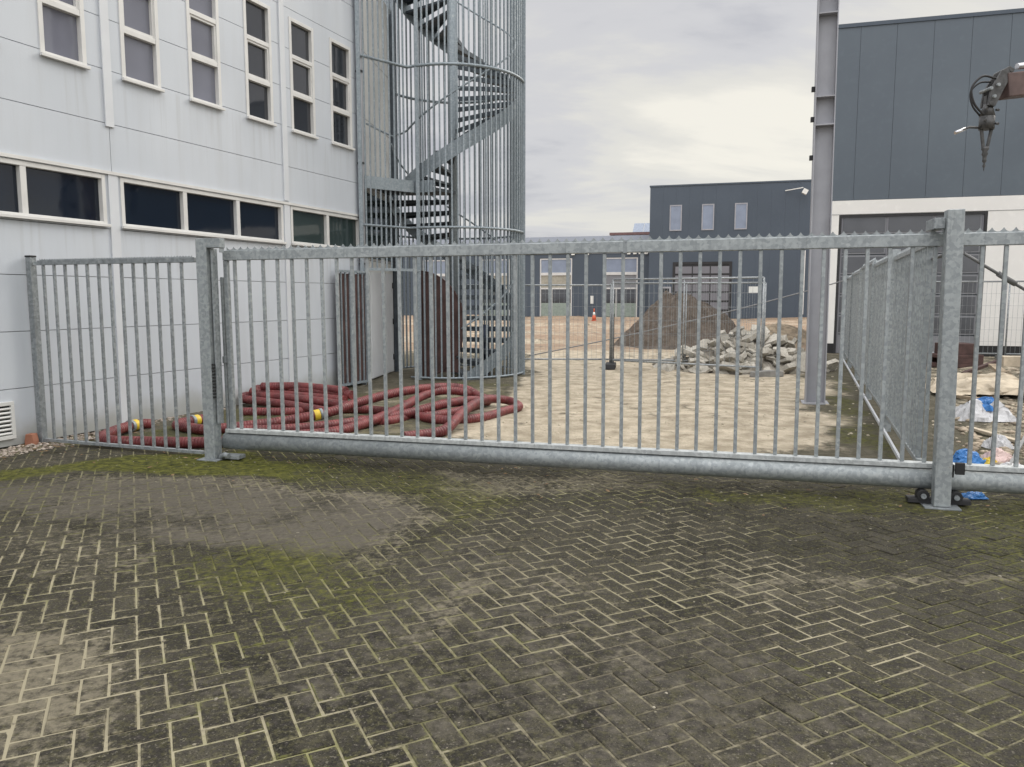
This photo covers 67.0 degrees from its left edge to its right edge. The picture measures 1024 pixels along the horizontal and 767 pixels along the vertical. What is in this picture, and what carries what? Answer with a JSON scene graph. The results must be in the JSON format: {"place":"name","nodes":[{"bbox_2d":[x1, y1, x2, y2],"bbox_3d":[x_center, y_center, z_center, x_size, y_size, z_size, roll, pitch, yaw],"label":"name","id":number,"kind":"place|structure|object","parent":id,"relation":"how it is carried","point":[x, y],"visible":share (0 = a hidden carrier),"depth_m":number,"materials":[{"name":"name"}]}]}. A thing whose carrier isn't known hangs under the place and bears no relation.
{"place":"outdoors","nodes":[
{"label":"outdoors","id":0,"kind":"place"},
{"bbox_2d":[0,434,1023,766],"bbox_3d":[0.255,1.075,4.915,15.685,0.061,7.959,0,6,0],"label":"block paving","id":1,"kind":"structure","parent":0,"point":[848,525],"depth_m":3.92,"materials":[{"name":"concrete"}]},
{"bbox_2d":[24,255,204,453],"bbox_3d":[-4.162,-0.318,8.077,2.228,2.050,0.080,2,7,19],"label":"side fence","id":2,"kind":"object","parent":1,"relation":"on","point":[31,262],"visible":0.98,"depth_m":8.11,"materials":[{"name":"metal"}]},
{"bbox_2d":[195,238,245,461],"bbox_3d":[-2.887,-0.318,7.576,0.410,2.169,0.230,2,7,16],"label":"gate catch post","id":3,"kind":"object","parent":1,"relation":"on","point":[209,329],"visible":1,"depth_m":7.56,"materials":[{"name":"metal"}]},
{"bbox_2d":[2,416,989,521],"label":"leaf litter","id":4,"kind":"object","parent":1,"relation":"on","point":[355,461],"visible":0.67,"depth_m":7.24,"materials":[{"name":"plant"}]},
{"bbox_2d":[3,457,1023,764],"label":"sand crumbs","id":5,"kind":"object","parent":1,"relation":"on","point":[365,577],"visible":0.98,"depth_m":4.10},
{"bbox_2d":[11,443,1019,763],"bbox_3d":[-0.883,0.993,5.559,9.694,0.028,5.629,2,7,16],"label":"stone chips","id":6,"kind":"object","parent":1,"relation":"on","point":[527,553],"visible":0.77,"depth_m":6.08,"materials":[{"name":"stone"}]},
{"bbox_2d":[905,209,970,510],"bbox_3d":[3.294,-0.170,5.882,0.444,2.251,0.333,5,8,37],"label":"gate guide post","id":7,"kind":"object","parent":1,"relation":"on","point":[951,224],"visible":1,"depth_m":5.80,"materials":[{"name":"metal"}]},
{"bbox_2d":[220,227,1023,493],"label":"sliding gate","id":8,"kind":"structure","parent":7,"relation":"attached to","point":[992,477],"depth_m":6.64,"materials":[{"name":"metal"}]},
{"bbox_2d":[962,491,988,499],"bbox_3d":[3.714,0.889,6.217,0.201,0.054,0.136,0,6,0],"label":"plastic scrap","id":9,"kind":"object","parent":1,"relation":"on","point":[972,495],"visible":0.92,"depth_m":6.17,"materials":[{"name":"plastic"}]},
{"bbox_2d":[79,315,1023,464],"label":"yard ground","id":10,"kind":"structure","parent":0,"point":[786,419],"depth_m":11.44,"materials":[{"name":"sand"}]},
{"bbox_2d":[0,408,224,457],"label":"gravel strip","id":11,"kind":"object","parent":10,"relation":"on","point":[80,437],"visible":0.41,"depth_m":8.29,"materials":[{"name":"gravel"}]},
{"bbox_2d":[25,433,38,445],"bbox_3d":[-5.230,0.609,8.428,0.100,0.130,0.100,0,6,0],"label":"brick stub","id":12,"kind":"object","parent":11,"relation":"on","point":[31,438],"visible":0.8,"depth_m":8.38,"materials":[{"name":"brick"}]},
{"bbox_2d":[0,0,394,447],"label":"office building","id":13,"kind":"structure","parent":10,"relation":"on","point":[147,128],"depth_m":10.16,"materials":[{"name":"white metal"}]},
{"bbox_2d":[0,157,111,226],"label":"window","id":14,"kind":"structure","parent":13,"relation":"in","point":[28,190],"depth_m":8.63,"materials":[{"name":"black glass"}]},
{"bbox_2d":[37,0,90,69],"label":"window","id":15,"kind":"structure","parent":13,"relation":"in","point":[61,23],"depth_m":8.67,"materials":[{"name":"clear glass"}]},
{"bbox_2d":[118,0,164,92],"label":"window","id":16,"kind":"structure","parent":13,"relation":"in","point":[138,19],"depth_m":9.63,"materials":[{"name":"clear glass"}]},
{"bbox_2d":[119,177,286,243],"bbox_3d":[-4.205,-2.351,10.814,0.155,0.612,3.045,3,7,22],"label":"window","id":17,"kind":"structure","parent":13,"relation":"in","point":[145,206],"depth_m":10.59,"materials":[{"name":"blue glass"}]},
{"bbox_2d":[184,0,225,110],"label":"window","id":18,"kind":"structure","parent":13,"relation":"in","point":[202,16],"depth_m":10.60,"materials":[{"name":"clear glass"}]},
{"bbox_2d":[242,0,276,126],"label":"window","id":19,"kind":"structure","parent":13,"relation":"in","point":[256,14],"depth_m":11.58,"materials":[{"name":"clear glass"}]},
{"bbox_2d":[288,16,318,139],"bbox_3d":[-3.399,-4.895,12.480,0.155,1.762,0.650,3,7,22],"label":"window","id":20,"kind":"structure","parent":13,"relation":"in","point":[301,41],"depth_m":12.53,"materials":[{"name":"clear glass"}]},
{"bbox_2d":[290,206,359,246],"bbox_3d":[-3.179,-2.622,13.263,0.155,0.612,1.985,3,7,22],"label":"window","id":21,"kind":"structure","parent":13,"relation":"in","point":[309,227],"depth_m":13.18,"materials":[{"name":"clear glass"}]},
{"bbox_2d":[329,37,354,150],"bbox_3d":[-2.992,-5.003,13.452,0.155,1.762,0.650,3,7,22],"label":"window","id":22,"kind":"structure","parent":13,"relation":"in","point":[339,53],"depth_m":13.51,"materials":[{"name":"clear glass"}]},
{"bbox_2d":[365,193,390,261],"bbox_3d":[-2.647,-3.055,15.299,0.028,1.200,2.000,1,6,6],"label":"transom window","id":23,"kind":"structure","parent":13,"relation":"in","point":[368,195],"depth_m":15.27,"materials":[{"name":"glass"}]},
{"bbox_2d":[369,272,393,377],"bbox_3d":[-2.614,-1.202,15.638,0.069,2.040,1.630,1,6,6],"label":"door","id":24,"kind":"structure","parent":13,"relation":"in","point":[375,278],"depth_m":15.40,"materials":[{"name":"grey paint"}]},
{"bbox_2d":[99,419,338,447],"bbox_3d":[-3.362,0.570,8.675,2.677,0.156,1.152,1,6,12],"label":"suction hose","id":25,"kind":"object","parent":10,"relation":"on","point":[197,442],"visible":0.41,"depth_m":8.28,"materials":[{"name":"red plastic"}]},
{"bbox_2d":[242,392,353,411],"bbox_3d":[-3.100,0.259,10.776,2.273,0.194,0.384,5,8,36],"label":"suction hose","id":26,"kind":"object","parent":10,"relation":"on","point":[289,401],"visible":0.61,"depth_m":10.80,"materials":[{"name":"rubber"}]},
{"bbox_2d":[249,385,352,400],"bbox_3d":[-3.033,0.142,11.144,1.859,0.182,0.360,3,7,26],"label":"suction hose","id":27,"kind":"object","parent":26,"relation":"on","point":[347,395],"visible":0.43,"depth_m":10.99,"materials":[{"name":"rubber"}]},
{"bbox_2d":[260,382,348,393],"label":"suction hose","id":28,"kind":"object","parent":27,"relation":"on","point":[290,385],"visible":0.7,"depth_m":11.23,"materials":[{"name":"rubber"}]},
{"bbox_2d":[172,383,479,434],"bbox_3d":[-2.184,0.286,10.238,4.265,0.360,0.986,-3,7,-29],"label":"suction hose","id":29,"kind":"object","parent":10,"relation":"on","point":[196,421],"visible":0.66,"depth_m":9.66,"materials":[{"name":"red plastic"}]},
{"bbox_2d":[237,396,490,429],"bbox_3d":[-1.616,0.379,10.044,3.854,0.230,0.546,-6,9,-42],"label":"suction hose","id":30,"kind":"object","parent":10,"relation":"on","point":[439,405],"visible":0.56,"depth_m":9.80,"materials":[{"name":"rubber"}]},
{"bbox_2d":[243,395,522,436],"bbox_3d":[-1.468,0.402,9.770,3.829,0.255,2.522,-2,7,-16],"label":"suction hose","id":31,"kind":"object","parent":10,"relation":"on","point":[457,417],"visible":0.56,"depth_m":10.13,"materials":[{"name":"rubber"}]},
{"bbox_2d":[293,387,485,432],"bbox_3d":[-1.488,0.318,10.245,0.499,0.311,3.886,4,7,29],"label":"suction hose","id":32,"kind":"object","parent":10,"relation":"on","point":[363,423],"visible":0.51,"depth_m":10.17,"materials":[{"name":"rubber"}]},
{"bbox_2d":[360,399,462,424],"bbox_3d":[-1.203,0.369,10.552,0.456,0.142,2.162,4,7,32],"label":"suction hose","id":33,"kind":"object","parent":10,"relation":"on","point":[394,419],"visible":0.21,"depth_m":9.72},
{"bbox_2d":[337,0,525,385],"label":"spiral staircase","id":34,"kind":"structure","parent":10,"relation":"on","point":[418,183],"depth_m":14.91,"materials":[{"name":"metal"}]},
{"bbox_2d":[403,400,479,414],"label":"suction hose","id":35,"kind":"object","parent":10,"relation":"on","point":[444,411],"visible":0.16,"depth_m":10.30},
{"bbox_2d":[421,271,462,376],"bbox_3d":[-1.362,-1.142,15.034,0.915,2.095,0.034,1,6,8],"label":"rusty screen","id":36,"kind":"object","parent":10,"relation":"on","point":[456,367],"visible":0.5,"depth_m":15.03,"materials":[{"name":"metal"}]},
{"bbox_2d":[483,324,489,373],"bbox_3d":[-0.560,-0.693,15.971,0.188,1.062,0.188,0,6,0],"label":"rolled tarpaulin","id":37,"kind":"object","parent":10,"relation":"on","point":[484,336],"visible":0.35,"depth_m":15.89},
{"bbox_2d":[399,235,648,316],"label":"building","id":38,"kind":"structure","parent":10,"relation":"on","point":[613,269],"depth_m":64.42,"materials":[{"name":"grey metal"}]},
{"bbox_2d":[425,260,444,279],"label":"window","id":39,"kind":"structure","parent":38,"relation":"in","point":[438,261],"depth_m":67.60,"materials":[{"name":"clear glass"}]},
{"bbox_2d":[483,259,509,315],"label":"window","id":40,"kind":"structure","parent":38,"relation":"in","point":[487,259],"depth_m":66.26,"materials":[{"name":"clear glass"}]},
{"bbox_2d":[540,258,571,315],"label":"window","id":41,"kind":"structure","parent":38,"relation":"in","point":[558,264],"depth_m":64.96,"materials":[{"name":"glass"}]},
{"bbox_2d":[606,257,637,316],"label":"window","id":42,"kind":"structure","parent":38,"relation":"in","point":[613,265],"depth_m":63.41,"materials":[{"name":"clear glass"}]},
{"bbox_2d":[605,362,615,368],"bbox_3d":[2.240,-0.414,17.561,0.220,0.130,0.676,1,6,10],"label":"fence foot","id":43,"kind":"object","parent":10,"relation":"on","point":[609,365],"visible":0.94,"depth_m":17.25},
{"bbox_2d":[459,284,611,361],"bbox_3d":[0.495,-1.353,17.643,3.534,1.800,0.042,0,6,2],"label":"site fence","id":44,"kind":"object","parent":43,"relation":"on","point":[573,306],"visible":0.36,"depth_m":17.58,"materials":[{"name":"metal"}]},
{"bbox_2d":[611,314,614,361],"bbox_3d":[2.300,-0.990,17.719,0.070,1.220,0.070,0,6,0],"label":"marker post","id":45,"kind":"object","parent":43,"relation":"on","point":[613,341],"visible":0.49,"depth_m":17.69,"materials":[{"name":"black paint"}]},
{"bbox_2d":[611,276,764,370],"bbox_3d":[3.640,-1.280,16.434,3.365,1.920,0.045,4,8,34],"label":"site fence","id":46,"kind":"object","parent":43,"relation":"on","point":[685,335],"visible":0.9,"depth_m":16.36,"materials":[{"name":"metal"}]},
{"bbox_2d":[665,364,672,371],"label":"concrete chunk","id":47,"kind":"object","parent":10,"relation":"on","point":[668,367],"visible":0.55,"depth_m":16.83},
{"bbox_2d":[614,290,735,349],"bbox_3d":[5.500,-1.976,25.135,4.715,2.079,4.830,0,6,0],"label":"earth mound","id":48,"kind":"object","parent":10,"relation":"on","point":[670,305],"visible":0.4,"depth_m":24.13,"materials":[{"name":"soil"}]},
{"bbox_2d":[690,366,709,373],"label":"concrete chunk","id":49,"kind":"object","parent":10,"relation":"on","point":[706,370],"visible":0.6,"depth_m":16.32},
{"bbox_2d":[648,179,810,318],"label":"dark hall","id":50,"kind":"structure","parent":10,"relation":"on","point":[743,209],"depth_m":58.98,"materials":[{"name":"black paint"}]},
{"bbox_2d":[658,287,670,299],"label":"side door","id":51,"kind":"structure","parent":50,"relation":"in","point":[664,288],"depth_m":60.73,"materials":[{"name":"glass"}]},
{"bbox_2d":[669,205,681,230],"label":"window","id":52,"kind":"structure","parent":50,"relation":"in","point":[675,224],"depth_m":59.96,"materials":[{"name":"glass"}]},
{"bbox_2d":[672,261,731,317],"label":"loading door","id":53,"kind":"structure","parent":50,"relation":"in","point":[709,269],"depth_m":59.83,"materials":[{"name":"black paint"}]},
{"bbox_2d":[701,204,713,229],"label":"window","id":54,"kind":"structure","parent":50,"relation":"in","point":[707,209],"depth_m":59.31,"materials":[{"name":"glass"}]},
{"bbox_2d":[734,203,747,229],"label":"window","id":55,"kind":"structure","parent":50,"relation":"in","point":[740,222],"depth_m":58.64,"materials":[{"name":"glass"}]},
{"bbox_2d":[675,334,804,374],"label":"broken concrete chunks","id":56,"kind":"object","parent":10,"relation":"on","point":[769,363],"visible":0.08,"depth_m":16.71,"materials":[{"name":"concrete"}]},
{"bbox_2d":[681,346,695,356],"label":"concrete chunk","id":57,"kind":"object","parent":56,"relation":"on","point":[688,351],"visible":0.45,"depth_m":17.17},
{"bbox_2d":[688,358,704,366],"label":"concrete chunk","id":58,"kind":"object","parent":56,"relation":"on","point":[691,360],"visible":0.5,"depth_m":16.61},
{"bbox_2d":[700,339,708,350],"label":"concrete chunk","id":59,"kind":"object","parent":56,"relation":"on","point":[703,342],"visible":0.65,"depth_m":17.33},
{"bbox_2d":[709,339,721,347],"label":"concrete chunk","id":60,"kind":"object","parent":56,"relation":"on","point":[712,343],"visible":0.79,"depth_m":17.04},
{"bbox_2d":[721,334,732,345],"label":"concrete chunk","id":61,"kind":"object","parent":56,"relation":"on","point":[725,337],"visible":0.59,"depth_m":17.22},
{"bbox_2d":[719,361,739,372],"bbox_3d":[4.583,-0.286,16.314,0.478,0.145,0.572,24,-15,12],"label":"concrete chunk","id":62,"kind":"object","parent":56,"relation":"on","point":[730,369],"visible":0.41,"depth_m":16.14,"materials":[{"name":"concrete"}]},
{"bbox_2d":[725,341,735,349],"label":"concrete chunk","id":63,"kind":"object","parent":56,"relation":"on","point":[728,344],"visible":0.75,"depth_m":16.79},
{"bbox_2d":[725,353,744,362],"bbox_3d":[4.713,-0.443,16.429,0.137,0.463,0.522,-50,9,-26],"label":"concrete chunk","id":64,"kind":"object","parent":56,"relation":"on","point":[730,357],"visible":0.5,"depth_m":16.28,"materials":[{"name":"concrete"}]},
{"bbox_2d":[729,326,744,337],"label":"concrete chunk","id":65,"kind":"object","parent":56,"relation":"on","point":[734,330],"visible":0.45,"depth_m":17.41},
{"bbox_2d":[730,351,746,362],"bbox_3d":[4.805,-0.525,16.478,0.481,0.118,0.356,-36,-2,-3],"label":"concrete chunk","id":66,"kind":"object","parent":56,"relation":"on","point":[742,355],"visible":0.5,"depth_m":16.32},
{"bbox_2d":[741,342,754,348],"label":"concrete chunk","id":67,"kind":"object","parent":56,"relation":"on","point":[744,344],"visible":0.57,"depth_m":16.60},
{"bbox_2d":[742,328,756,342],"bbox_3d":[5.223,-1.030,16.931,0.471,0.116,0.348,-38,8,-12],"label":"concrete chunk","id":68,"kind":"object","parent":56,"relation":"on","point":[746,339],"visible":0.7,"depth_m":16.82,"materials":[{"name":"concrete"}]},
{"bbox_2d":[750,324,769,333],"bbox_3d":[5.649,-1.203,17.663,0.432,0.128,0.487,27,41,19],"label":"concrete chunk","id":69,"kind":"object","parent":56,"relation":"on","point":[754,327],"visible":0.4,"depth_m":17.64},
{"bbox_2d":[760,347,769,358],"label":"concrete chunk","id":70,"kind":"object","parent":56,"relation":"on","point":[765,352],"visible":0.53,"depth_m":16.41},
{"bbox_2d":[765,354,775,360],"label":"concrete chunk","id":71,"kind":"object","parent":56,"relation":"on","point":[771,357],"visible":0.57,"depth_m":16.44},
{"bbox_2d":[765,334,782,344],"bbox_3d":[5.745,-0.944,16.986,0.424,0.111,0.376,-35,14,-5],"label":"concrete chunk","id":72,"kind":"object","parent":56,"relation":"on","point":[772,340],"visible":0.75,"depth_m":16.95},
{"bbox_2d":[773,334,786,346],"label":"concrete chunk","id":73,"kind":"object","parent":56,"relation":"on","point":[784,340],"visible":0.41,"depth_m":17.00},
{"bbox_2d":[780,347,787,353],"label":"concrete chunk","id":74,"kind":"object","parent":56,"relation":"on","point":[783,350],"visible":0.45,"depth_m":16.72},
{"bbox_2d":[780,357,792,363],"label":"concrete chunk","id":75,"kind":"object","parent":56,"relation":"on","point":[786,360],"visible":0.75,"depth_m":16.41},
{"bbox_2d":[780,340,794,347],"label":"concrete chunk","id":76,"kind":"object","parent":56,"relation":"on","point":[791,344],"visible":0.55,"depth_m":17.11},
{"bbox_2d":[780,353,795,359],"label":"concrete chunk","id":77,"kind":"object","parent":56,"relation":"on","point":[784,355],"visible":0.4,"depth_m":16.41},
{"bbox_2d":[780,362,796,373],"bbox_3d":[5.756,-0.271,16.225,0.354,0.118,0.479,-19,-26,-5],"label":"concrete chunk","id":78,"kind":"object","parent":56,"relation":"on","point":[786,368],"visible":0.55,"depth_m":16.09,"materials":[{"name":"concrete"}]},
{"bbox_2d":[787,348,796,354],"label":"concrete chunk","id":79,"kind":"object","parent":56,"relation":"on","point":[792,350],"visible":0.77,"depth_m":16.82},
{"bbox_2d":[790,355,805,372],"bbox_3d":[6.132,-0.369,16.440,0.450,0.507,0.133,37,-27,10],"label":"concrete chunk","id":80,"kind":"object","parent":56,"relation":"on","point":[803,359],"visible":0.4,"depth_m":16.41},
{"bbox_2d":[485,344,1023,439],"bbox_3d":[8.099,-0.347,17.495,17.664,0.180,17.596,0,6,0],"label":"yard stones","id":81,"kind":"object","parent":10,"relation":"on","point":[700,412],"visible":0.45,"depth_m":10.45,"materials":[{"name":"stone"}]},
{"bbox_2d":[749,370,783,376],"bbox_3d":[5.140,-0.199,15.623,0.676,0.130,0.220,-2,7,-20],"label":"fence foot","id":82,"kind":"object","parent":10,"relation":"on","point":[767,373],"visible":0.62,"depth_m":15.53},
{"bbox_2d":[747,323,805,346],"bbox_3d":[9.400,-1.744,27.475,5.060,0.802,4.140,0,6,0],"label":"earth mound","id":83,"kind":"object","parent":10,"relation":"on","point":[790,331],"visible":0.23,"depth_m":26.76,"materials":[{"name":"soil"}]},
{"bbox_2d":[801,0,838,404],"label":"steel column","id":84,"kind":"structure","parent":10,"relation":"on","point":[822,119],"depth_m":11.45,"materials":[{"name":"grey metal"}]},
{"bbox_2d":[826,359,838,370],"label":"concrete chunk","id":85,"kind":"object","parent":10,"relation":"on","point":[834,363],"visible":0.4,"depth_m":16.74,"materials":[{"name":"concrete"}]},
{"bbox_2d":[843,247,932,460],"bbox_3d":[6.037,-0.973,13.230,0.115,2.217,14.309,2,7,21],"label":"boundary fence","id":86,"kind":"object","parent":10,"relation":"on","point":[923,261],"visible":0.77,"depth_m":8.69,"materials":[{"name":"metal"}]},
{"bbox_2d":[529,279,848,355],"bbox_3d":[4.426,-1.663,19.712,7.984,1.990,0.031,1,6,5],"label":"wire rope","id":87,"kind":"object","parent":86,"relation":"attached to","point":[682,322],"visible":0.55,"depth_m":19.72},
{"bbox_2d":[931,252,1023,290],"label":"tie cable","id":88,"kind":"object","parent":86,"relation":"attached to","point":[1011,281],"visible":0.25,"depth_m":5.86,"materials":[{"name":"metal"}]},
{"bbox_2d":[827,8,1023,356],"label":"industrial hall","id":89,"kind":"structure","parent":10,"relation":"on","point":[906,159],"depth_m":20.91,"materials":[{"name":"grey metal"}]},
{"bbox_2d":[833,211,987,353],"bbox_3d":[10.965,-2.732,21.449,3.700,3.900,0.090,2,7,16],"label":"sectional door","id":90,"kind":"structure","parent":89,"relation":"in","point":[904,222],"depth_m":21.31,"materials":[{"name":"black paint"}]},
{"bbox_2d":[956,395,977,399],"bbox_3d":[7.210,0.239,12.061,0.060,0.066,0.714,-1,6,-9],"label":"timber plank","id":91,"kind":"object","parent":10,"relation":"on","point":[964,397],"visible":0.47,"depth_m":12.23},
{"bbox_2d":[927,281,1007,355],"bbox_3d":[10.625,-1.646,19.739,3.486,1.920,0.044,2,7,13],"label":"site fence","id":92,"kind":"object","parent":10,"relation":"on","point":[983,341],"visible":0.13,"depth_m":19.47,"materials":[{"name":"metal"}]},
{"bbox_2d":[953,449,985,463],"bbox_3d":[4.417,0.704,7.487,0.386,0.152,0.272,0,6,0],"label":"plastic bag","id":93,"kind":"object","parent":10,"relation":"on","point":[960,455],"visible":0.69,"depth_m":7.42,"materials":[{"name":"plastic"}]},
{"bbox_2d":[925,373,1023,395],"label":"sheet heap","id":94,"kind":"object","parent":10,"relation":"on","point":[1009,384],"visible":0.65,"depth_m":12.58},
{"bbox_2d":[955,399,1015,421],"bbox_3d":[5.963,0.320,9.846,0.712,0.276,0.540,0,6,0],"label":"plastic bag","id":95,"kind":"object","parent":10,"relation":"on","point":[982,414],"visible":0.7,"depth_m":9.68,"materials":[{"name":"plastic"}]},
{"bbox_2d":[977,396,993,411],"bbox_3d":[6.011,0.250,9.838,0.379,0.178,0.299,0,6,0],"label":"plastic bag","id":96,"kind":"object","parent":95,"relation":"in","point":[986,401],"visible":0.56,"depth_m":9.75,"materials":[{"name":"plastic"}]},
{"bbox_2d":[954,368,1023,464],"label":"building debris","id":97,"kind":"object","parent":10,"relation":"on","point":[977,444],"visible":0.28,"depth_m":9.01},
{"bbox_2d":[983,457,996,463],"bbox_3d":[4.573,0.734,7.396,0.182,0.092,0.160,0,6,0],"label":"plastic scrap","id":98,"kind":"object","parent":10,"relation":"on","point":[987,460],"visible":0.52,"depth_m":7.37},
{"bbox_2d":[966,426,1023,444],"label":"timber plank","id":99,"kind":"object","parent":10,"relation":"on","point":[1010,439],"visible":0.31,"depth_m":8.88,"materials":[{"name":"wood"}]},
{"bbox_2d":[981,434,1013,448],"bbox_3d":[5.128,0.607,8.164,0.286,0.148,0.206,0,6,0],"label":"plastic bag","id":100,"kind":"object","parent":10,"relation":"on","point":[1002,440],"visible":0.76,"depth_m":8.11,"materials":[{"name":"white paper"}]},
{"bbox_2d":[981,447,1019,463],"bbox_3d":[4.706,0.688,7.482,0.279,0.135,0.240,0,6,0],"label":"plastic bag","id":101,"kind":"object","parent":10,"relation":"on","point":[1003,456],"visible":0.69,"depth_m":7.42,"materials":[{"name":"plastic"}]},
{"bbox_2d":[988,364,1023,394],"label":"timber plank","id":102,"kind":"object","parent":10,"relation":"on","point":[993,367],"visible":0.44,"depth_m":15.06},
{"bbox_2d":[961,359,996,372],"bbox_3d":[9.690,-0.352,15.921,2.399,0.191,0.080,-6,9,-43],"label":"timber plank","id":103,"kind":"object","parent":102,"relation":"on","point":[982,366],"visible":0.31,"depth_m":15.79,"materials":[{"name":"brown wood"}]},
{"bbox_2d":[1001,356,1020,366],"bbox_3d":[9.540,-0.408,14.216,0.948,0.192,0.300,2,7,20],"label":"timber plank","id":104,"kind":"object","parent":102,"relation":"on","point":[1013,361],"visible":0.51,"depth_m":14.20,"materials":[{"name":"wood"}]},
{"bbox_2d":[1008,436,1023,464],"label":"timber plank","id":105,"kind":"object","parent":10,"relation":"on","point":[1011,461],"visible":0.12,"depth_m":7.75,"materials":[{"name":"wood"}]},
{"bbox_2d":[385,0,1023,239],"label":"sky","id":106,"kind":"structure","parent":0,"point":[624,98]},
{"bbox_2d":[926,342,983,367],"bbox_3d":[10.385,-0.673,18.198,1.000,0.550,0.700,0,6,0],"label":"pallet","id":107,"kind":"object","parent":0,"point":[965,354],"visible":0.55,"depth_m":17.88,"materials":[{"name":"metal"}]},
{"bbox_2d":[954,63,1023,170],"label":"loader crane","id":108,"kind":"object","parent":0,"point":[1007,83],"visible":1,"depth_m":13.92,"materials":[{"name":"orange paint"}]},
{"bbox_3d":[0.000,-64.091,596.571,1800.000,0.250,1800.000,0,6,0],"label":"ground","id":109,"kind":"structure","parent":0,"visible":0},
{"bbox_2d":[609,223,649,235],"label":"hall","id":110,"kind":"structure","parent":109,"relation":"on","point":[638,228],"depth_m":76.73,"materials":[{"name":"metal"}]},
{"bbox_3d":[12.330,-0.633,19.449,0.220,0.130,0.676,2,7,20],"label":"fence foot","id":111,"kind":"object","parent":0,"visible":0},
{"bbox_2d":[1004,281,1023,355],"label":"site fence","id":112,"kind":"object","parent":111,"relation":"on","point":[1005,353],"visible":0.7,"depth_m":19.28,"materials":[{"name":"metal"}]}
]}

